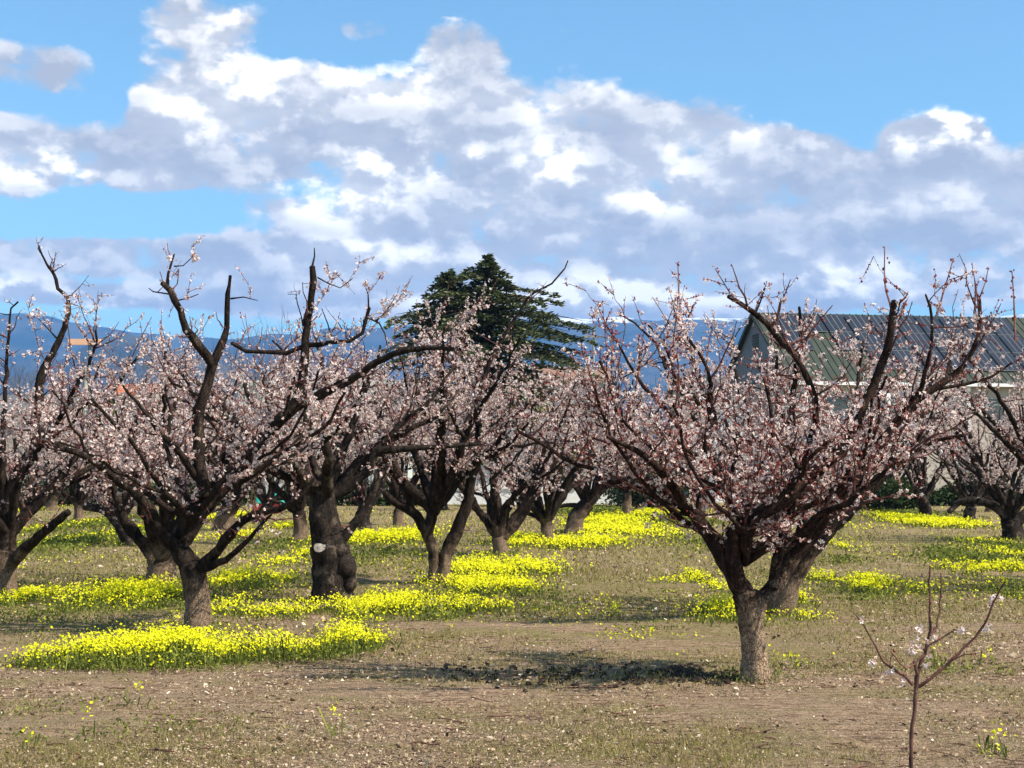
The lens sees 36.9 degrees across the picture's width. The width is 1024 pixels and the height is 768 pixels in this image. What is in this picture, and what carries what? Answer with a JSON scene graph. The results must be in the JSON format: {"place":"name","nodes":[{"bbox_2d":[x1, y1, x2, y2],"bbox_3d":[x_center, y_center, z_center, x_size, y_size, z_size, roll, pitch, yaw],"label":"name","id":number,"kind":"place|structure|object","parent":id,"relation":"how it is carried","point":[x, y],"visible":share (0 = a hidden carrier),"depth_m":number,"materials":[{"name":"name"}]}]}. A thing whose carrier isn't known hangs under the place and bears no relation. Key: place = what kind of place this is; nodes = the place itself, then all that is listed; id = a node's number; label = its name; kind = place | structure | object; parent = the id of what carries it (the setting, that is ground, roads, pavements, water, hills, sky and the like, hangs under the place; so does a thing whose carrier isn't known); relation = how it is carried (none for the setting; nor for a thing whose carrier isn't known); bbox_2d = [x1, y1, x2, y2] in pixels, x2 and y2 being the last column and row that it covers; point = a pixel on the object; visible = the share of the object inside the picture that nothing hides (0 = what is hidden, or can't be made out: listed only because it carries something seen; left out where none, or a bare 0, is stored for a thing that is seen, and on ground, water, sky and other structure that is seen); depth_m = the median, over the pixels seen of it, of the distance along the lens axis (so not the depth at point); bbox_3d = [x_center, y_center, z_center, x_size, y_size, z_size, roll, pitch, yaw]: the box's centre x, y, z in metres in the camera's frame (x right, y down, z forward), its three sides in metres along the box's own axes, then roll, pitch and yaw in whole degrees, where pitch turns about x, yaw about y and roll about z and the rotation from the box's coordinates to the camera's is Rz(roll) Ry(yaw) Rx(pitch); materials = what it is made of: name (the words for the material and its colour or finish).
{"place":"outdoors","nodes":[
{"label":"outdoors","id":0,"kind":"place"},
{"bbox_2d":[0,334,431,471],"bbox_3d":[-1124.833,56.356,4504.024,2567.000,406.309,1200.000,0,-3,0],"label":"hill","id":1,"kind":"structure","parent":0,"point":[130,339],"depth_m":4335.27,"materials":[{"name":"blue"}]},
{"bbox_2d":[0,472,1023,767],"bbox_3d":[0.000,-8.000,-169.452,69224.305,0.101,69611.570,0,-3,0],"label":"ground","id":2,"kind":"structure","parent":0,"point":[836,708],"depth_m":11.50,"materials":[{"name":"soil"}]},
{"bbox_2d":[3,354,47,394],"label":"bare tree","id":3,"kind":"object","parent":2,"relation":"on","point":[18,381],"visible":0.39,"depth_m":110.84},
{"bbox_2d":[0,395,93,480],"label":"grey barn","id":4,"kind":"structure","parent":2,"relation":"on","point":[13,397],"depth_m":100.79,"materials":[{"name":"beige paint"}]},
{"bbox_2d":[10,413,102,509],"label":"apricot tree","id":5,"kind":"object","parent":2,"relation":"on","point":[51,503],"visible":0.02,"depth_m":62.52,"materials":[{"name":"pink plant"}]},
{"bbox_2d":[0,381,133,526],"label":"apricot tree","id":6,"kind":"object","parent":2,"relation":"on","point":[28,483],"visible":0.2,"depth_m":43.65,"materials":[{"name":"pink plant"}]},
{"bbox_2d":[7,381,144,520],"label":"apricot tree","id":7,"kind":"object","parent":2,"relation":"on","point":[74,498],"visible":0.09,"depth_m":47.98,"materials":[{"name":"pink plant"}]},
{"bbox_2d":[74,368,93,431],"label":"utility pole","id":8,"kind":"object","parent":2,"relation":"on","point":[85,382],"visible":0.18,"depth_m":88.01,"materials":[{"name":"grey wood"}]},
{"bbox_2d":[68,339,100,392],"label":"pole sign","id":9,"kind":"object","parent":2,"relation":"on","point":[78,341],"visible":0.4,"depth_m":95.18,"materials":[{"name":"orange plastic"}]},
{"bbox_2d":[0,238,197,595],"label":"apricot tree","id":10,"kind":"object","parent":2,"relation":"on","point":[12,557],"visible":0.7,"depth_m":19.37,"materials":[{"name":"pink plant"}]},
{"bbox_2d":[91,398,116,456],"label":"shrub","id":11,"kind":"object","parent":2,"relation":"on","point":[113,412],"visible":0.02,"depth_m":91.67,"materials":[{"name":"green plant"}]},
{"bbox_2d":[58,345,157,423],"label":"bare tree","id":12,"kind":"object","parent":2,"relation":"on","point":[114,376],"visible":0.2,"depth_m":99.31,"materials":[{"name":"pink plant"}]},
{"bbox_2d":[1,345,229,546],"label":"apricot tree","id":13,"kind":"object","parent":2,"relation":"on","point":[119,530],"visible":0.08,"depth_m":32.32,"materials":[{"name":"pink plant"}]},
{"bbox_2d":[99,384,169,482],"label":"orange roof house","id":14,"kind":"structure","parent":2,"relation":"on","point":[129,399],"depth_m":110.77,"materials":[{"name":"beige paint"}]},
{"bbox_2d":[21,478,256,505],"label":"hedge","id":15,"kind":"object","parent":2,"relation":"on","point":[244,501],"visible":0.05,"depth_m":70.28,"materials":[{"name":"green plant"}]},
{"bbox_2d":[123,345,190,437],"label":"bare tree","id":16,"kind":"object","parent":2,"relation":"on","point":[148,381],"visible":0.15,"depth_m":103.92,"materials":[{"name":"pink plant"}]},
{"bbox_2d":[7,311,318,585],"bbox_3d":[-5.076,0.984,21.738,4.095,3.881,3.962,-2,-4,37],"label":"apricot tree","id":17,"kind":"object","parent":2,"relation":"on","point":[156,553],"visible":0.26,"depth_m":21.52,"materials":[{"name":"pink plant"}]},
{"bbox_2d":[117,388,248,506],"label":"apricot tree","id":18,"kind":"object","parent":2,"relation":"on","point":[190,484],"visible":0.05,"depth_m":57.59,"materials":[{"name":"pink plant"}]},
{"bbox_2d":[196,340,253,414],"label":"bare tree","id":19,"kind":"object","parent":2,"relation":"on","point":[220,370],"visible":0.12,"depth_m":107.79,"materials":[{"name":"pink plant"}]},
{"bbox_2d":[148,361,310,530],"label":"apricot tree","id":20,"kind":"object","parent":2,"relation":"on","point":[226,519],"visible":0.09,"depth_m":40.96,"materials":[{"name":"pink plant"}]},
{"bbox_2d":[0,235,476,633],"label":"apricot tree","id":21,"kind":"object","parent":2,"relation":"on","point":[199,506],"visible":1,"depth_m":15.19,"materials":[{"name":"pink plant"}]},
{"bbox_2d":[194,324,314,495],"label":"bare tree","id":22,"kind":"object","parent":2,"relation":"on","point":[258,376],"visible":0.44,"depth_m":97.59,"materials":[{"name":"pink plant"}]},
{"bbox_2d":[205,404,316,521],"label":"apricot tree","id":23,"kind":"object","parent":2,"relation":"on","point":[263,496],"visible":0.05,"depth_m":47.93,"materials":[{"name":"pink plant"}]},
{"bbox_2d":[253,493,284,513],"bbox_3d":[-9.016,4.466,57.840,1.410,0.828,0.840,0,-3,0],"label":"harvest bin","id":24,"kind":"object","parent":2,"relation":"on","point":[259,503],"visible":0.05,"depth_m":57.48,"materials":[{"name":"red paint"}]},
{"bbox_2d":[228,304,323,487],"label":"bare tree","id":25,"kind":"object","parent":2,"relation":"on","point":[281,328],"visible":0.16,"depth_m":101.27,"materials":[{"name":"pink plant"}]},
{"bbox_2d":[179,347,411,543],"bbox_3d":[-4.693,1.330,34.039,4.364,4.571,4.322,-1,-3,19],"label":"apricot tree","id":26,"kind":"object","parent":2,"relation":"on","point":[300,530],"visible":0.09,"depth_m":33.84,"materials":[{"name":"brown plant"}]},
{"bbox_2d":[135,307,505,603],"bbox_3d":[-2.390,0.850,18.844,4.628,3.839,4.418,0,-3,0],"label":"apricot tree","id":27,"kind":"object","parent":2,"relation":"on","point":[333,567],"visible":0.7,"depth_m":18.70,"materials":[{"name":"pink plant"}]},
{"bbox_2d":[237,381,411,493],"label":"warehouse","id":28,"kind":"structure","parent":2,"relation":"on","point":[370,478],"depth_m":105.07,"materials":[{"name":"white paint"}]},
{"bbox_2d":[283,399,387,473],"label":"apricot tree","id":29,"kind":"object","parent":2,"relation":"on","point":[356,456],"visible":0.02,"depth_m":59.75,"materials":[{"name":"pink plant"}]},
{"bbox_2d":[280,483,418,505],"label":"hedge","id":30,"kind":"object","parent":2,"relation":"on","point":[382,501],"visible":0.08,"depth_m":70.42,"materials":[{"name":"green plant"}]},
{"bbox_2d":[293,361,465,528],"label":"apricot tree","id":31,"kind":"object","parent":2,"relation":"on","point":[365,522],"visible":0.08,"depth_m":42.39,"materials":[{"name":"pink plant"}]},
{"bbox_2d":[95,414,664,483],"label":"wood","id":32,"kind":"object","parent":2,"relation":"on","point":[413,468],"depth_m":124.57,"materials":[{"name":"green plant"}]},
{"bbox_2d":[334,378,471,524],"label":"apricot tree","id":33,"kind":"object","parent":2,"relation":"on","point":[395,487],"visible":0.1,"depth_m":45.69,"materials":[{"name":"pink plant"}]},
{"bbox_2d":[247,260,597,583],"bbox_3d":[-1.113,0.586,21.760,4.360,4.665,4.524,-2,-4,35],"label":"apricot tree","id":34,"kind":"object","parent":2,"relation":"on","point":[434,497],"visible":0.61,"depth_m":21.43,"materials":[{"name":"pink plant"}]},
{"bbox_2d":[394,393,497,509],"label":"apricot tree","id":35,"kind":"object","parent":2,"relation":"on","point":[445,507],"visible":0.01,"depth_m":62.44,"materials":[{"name":"pink plant"}]},
{"bbox_2d":[368,253,603,489],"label":"conifer","id":36,"kind":"object","parent":2,"relation":"on","point":[491,319],"visible":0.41,"depth_m":79.39,"materials":[{"name":"green plant"}]},
{"bbox_2d":[370,340,633,555],"bbox_3d":[-0.315,1.252,29.217,5.227,4.200,4.232,-3,-4,42],"label":"apricot tree","id":37,"kind":"object","parent":2,"relation":"on","point":[501,526],"visible":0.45,"depth_m":29.07,"materials":[{"name":"pink plant"}]},
{"bbox_2d":[19,580,1002,763],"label":"soil clods","id":38,"kind":"object","parent":2,"relation":"on","point":[677,671],"visible":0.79,"depth_m":11.94,"materials":[{"name":"brown soil"}]},
{"bbox_2d":[0,503,1023,754],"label":"green weeds","id":39,"kind":"object","parent":2,"relation":"on","point":[96,537],"visible":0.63,"depth_m":19.80,"materials":[{"name":"green plant"}]},
{"bbox_2d":[0,505,1023,755],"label":"yellow flowers","id":40,"kind":"object","parent":2,"relation":"on","point":[508,563],"visible":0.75,"depth_m":20.15,"materials":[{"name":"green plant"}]},
{"bbox_2d":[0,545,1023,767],"bbox_3d":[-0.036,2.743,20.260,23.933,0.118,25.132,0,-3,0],"label":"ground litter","id":41,"kind":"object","parent":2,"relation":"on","point":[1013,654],"visible":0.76,"depth_m":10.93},
{"bbox_2d":[0,505,1023,764],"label":"flower leaves","id":42,"kind":"object","parent":2,"relation":"on","point":[346,643],"visible":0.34,"depth_m":17.29,"materials":[{"name":"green plant"}]},
{"bbox_2d":[0,589,1023,767],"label":"fallen twigs","id":43,"kind":"object","parent":2,"relation":"on","point":[249,759],"visible":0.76,"depth_m":9.83,"materials":[{"name":"brown plant"}]},
{"bbox_2d":[482,411,556,507],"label":"apricot tree","id":44,"kind":"object","parent":2,"relation":"on","point":[530,474],"visible":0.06,"depth_m":62.55,"materials":[{"name":"pink plant"}]},
{"bbox_2d":[447,358,633,539],"bbox_3d":[0.594,1.533,34.276,4.310,4.206,4.838,0,-3,0],"label":"apricot tree","id":45,"kind":"object","parent":2,"relation":"on","point":[543,516],"visible":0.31,"depth_m":33.82,"materials":[{"name":"pink plant"}]},
{"bbox_2d":[447,442,643,504],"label":"white shed","id":46,"kind":"structure","parent":2,"relation":"on","point":[572,496],"depth_m":73.81,"materials":[{"name":"paint"}]},
{"bbox_2d":[509,394,592,498],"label":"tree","id":47,"kind":"object","parent":2,"relation":"on","point":[560,470],"visible":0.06,"depth_m":69.64,"materials":[{"name":"plant"}]},
{"bbox_2d":[519,367,611,430],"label":"tile roof house","id":48,"kind":"structure","parent":2,"relation":"on","point":[545,371],"depth_m":120.58,"materials":[{"name":"beige paint"}]},
{"bbox_2d":[583,332,602,383],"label":"utility pole","id":49,"kind":"object","parent":2,"relation":"on","point":[593,337],"visible":0.11,"depth_m":92.19,"materials":[{"name":"grey wood"}]},
{"bbox_2d":[504,372,685,533],"bbox_3d":[1.956,1.814,39.006,3.974,4.197,4.942,2,-4,-36],"label":"apricot tree","id":50,"kind":"object","parent":2,"relation":"on","point":[582,509],"visible":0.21,"depth_m":38.84,"materials":[{"name":"pink plant"}]},
{"bbox_2d":[559,370,661,435],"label":"bare tree","id":51,"kind":"object","parent":2,"relation":"on","point":[631,399],"visible":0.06,"depth_m":106.06,"materials":[{"name":"pink plant"}]},
{"bbox_2d":[552,372,688,513],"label":"apricot tree","id":52,"kind":"object","parent":2,"relation":"on","point":[626,501],"visible":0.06,"depth_m":55.34,"materials":[{"name":"pink plant"}]},
{"bbox_2d":[601,354,668,477],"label":"bare tree","id":53,"kind":"object","parent":2,"relation":"on","point":[637,395],"visible":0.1,"depth_m":110.66,"materials":[{"name":"pink plant"}]},
{"bbox_2d":[599,473,691,507],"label":"shrub","id":54,"kind":"object","parent":2,"relation":"on","point":[637,498],"visible":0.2,"depth_m":65.42,"materials":[{"name":"green plant"}]},
{"bbox_2d":[605,386,702,508],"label":"apricot tree","id":55,"kind":"object","parent":2,"relation":"on","point":[648,477],"visible":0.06,"depth_m":65.31,"materials":[{"name":"pink plant"}]},
{"bbox_2d":[666,376,722,494],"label":"dark roof house","id":56,"kind":"structure","parent":2,"relation":"on","point":[673,392],"depth_m":99.69,"materials":[{"name":"beige paint"}]},
{"bbox_2d":[634,373,776,505],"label":"apricot tree","id":57,"kind":"object","parent":2,"relation":"on","point":[712,441],"visible":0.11,"depth_m":51.52,"materials":[{"name":"pink plant"}]},
{"bbox_2d":[700,392,763,501],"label":"white house","id":58,"kind":"structure","parent":2,"relation":"on","point":[710,479],"depth_m":78.03,"materials":[{"name":"paint"}]},
{"bbox_2d":[677,405,808,492],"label":"apricot tree","id":59,"kind":"object","parent":2,"relation":"on","point":[717,441],"visible":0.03,"depth_m":57.37,"materials":[{"name":"pink plant"}]},
{"bbox_2d":[508,246,1023,682],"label":"apricot tree","id":60,"kind":"object","parent":2,"relation":"on","point":[735,550],"visible":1,"depth_m":11.68,"materials":[{"name":"pink plant"}]},
{"bbox_2d":[630,291,969,616],"bbox_3d":[3.012,0.782,16.988,3.985,3.791,4.596,-1,-3,15],"label":"apricot tree","id":61,"kind":"object","parent":2,"relation":"on","point":[788,597],"visible":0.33,"depth_m":16.88,"materials":[{"name":"pink plant"}]},
{"bbox_2d":[777,420,858,484],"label":"apricot tree","id":62,"kind":"object","parent":2,"relation":"on","point":[825,451],"depth_m":52.53,"materials":[{"name":"pink plant"}]},
{"bbox_2d":[717,312,1023,489],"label":"barn","id":63,"kind":"structure","parent":2,"relation":"on","point":[751,338],"depth_m":88.67,"materials":[{"name":"beige paint"}]},
{"bbox_2d":[825,398,847,419],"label":"window","id":64,"kind":"structure","parent":63,"relation":"in","point":[838,400],"depth_m":84.81,"materials":[{"name":"grey glass"}]},
{"bbox_2d":[880,398,900,421],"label":"window","id":65,"kind":"structure","parent":63,"relation":"in","point":[881,401],"depth_m":85.37,"materials":[{"name":"grey glass"}]},
{"bbox_2d":[932,399,954,419],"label":"window","id":66,"kind":"structure","parent":63,"relation":"in","point":[949,399],"depth_m":86.07,"materials":[{"name":"grey glass"}]},
{"bbox_2d":[985,399,1007,421],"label":"window","id":67,"kind":"structure","parent":63,"relation":"in","point":[996,407],"depth_m":86.61,"materials":[{"name":"grey glass"}]},
{"bbox_2d":[846,417,940,506],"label":"apricot tree","id":68,"kind":"object","parent":2,"relation":"on","point":[899,473],"visible":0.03,"depth_m":62.23,"materials":[{"name":"pink plant"}]},
{"bbox_2d":[863,476,933,510],"bbox_3d":[14.795,4.330,59.770,3.316,1.514,2.984,0,-3,0],"label":"shrub","id":69,"kind":"object","parent":2,"relation":"on","point":[902,502],"visible":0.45,"depth_m":59.37,"materials":[{"name":"green plant"}]},
{"bbox_2d":[824,473,1023,506],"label":"hedge","id":70,"kind":"object","parent":2,"relation":"on","point":[942,495],"visible":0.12,"depth_m":70.27,"materials":[{"name":"green plant"}]},
{"bbox_2d":[869,389,987,514],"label":"apricot tree","id":71,"kind":"object","parent":2,"relation":"on","point":[919,468],"visible":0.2,"depth_m":53.19,"materials":[{"name":"pink plant"}]},
{"bbox_2d":[853,565,1005,767],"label":"fruit sapling","id":72,"kind":"object","parent":2,"relation":"on","point":[916,684],"visible":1,"depth_m":7.62,"materials":[{"name":"brown plant"}]},
{"bbox_2d":[893,383,1022,522],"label":"apricot tree","id":73,"kind":"object","parent":2,"relation":"on","point":[954,473],"visible":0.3,"depth_m":47.94,"materials":[{"name":"pink plant"}]},
{"bbox_2d":[907,361,1023,540],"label":"apricot tree","id":74,"kind":"object","parent":2,"relation":"on","point":[1004,505],"visible":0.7,"depth_m":35.11,"materials":[{"name":"pink plant"}]},
{"bbox_2d":[914,299,1023,480],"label":"apricot tree","id":75,"kind":"object","parent":2,"relation":"on","point":[1013,446],"visible":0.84,"depth_m":20.95,"materials":[{"name":"pink plant"}]},
{"bbox_2d":[927,392,1023,511],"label":"apricot tree","id":76,"kind":"object","parent":2,"relation":"on","point":[986,494],"visible":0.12,"depth_m":60.10,"materials":[{"name":"pink plant"}]},
{"bbox_2d":[0,313,1023,471],"bbox_3d":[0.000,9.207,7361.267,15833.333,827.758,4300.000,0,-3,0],"label":"mountains","id":77,"kind":"structure","parent":0,"point":[22,337],"depth_m":7522.12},
{"bbox_2d":[0,0,1023,338],"label":"sky","id":78,"kind":"structure","parent":0,"point":[624,141],"materials":[{"name":"blue"}]}
]}

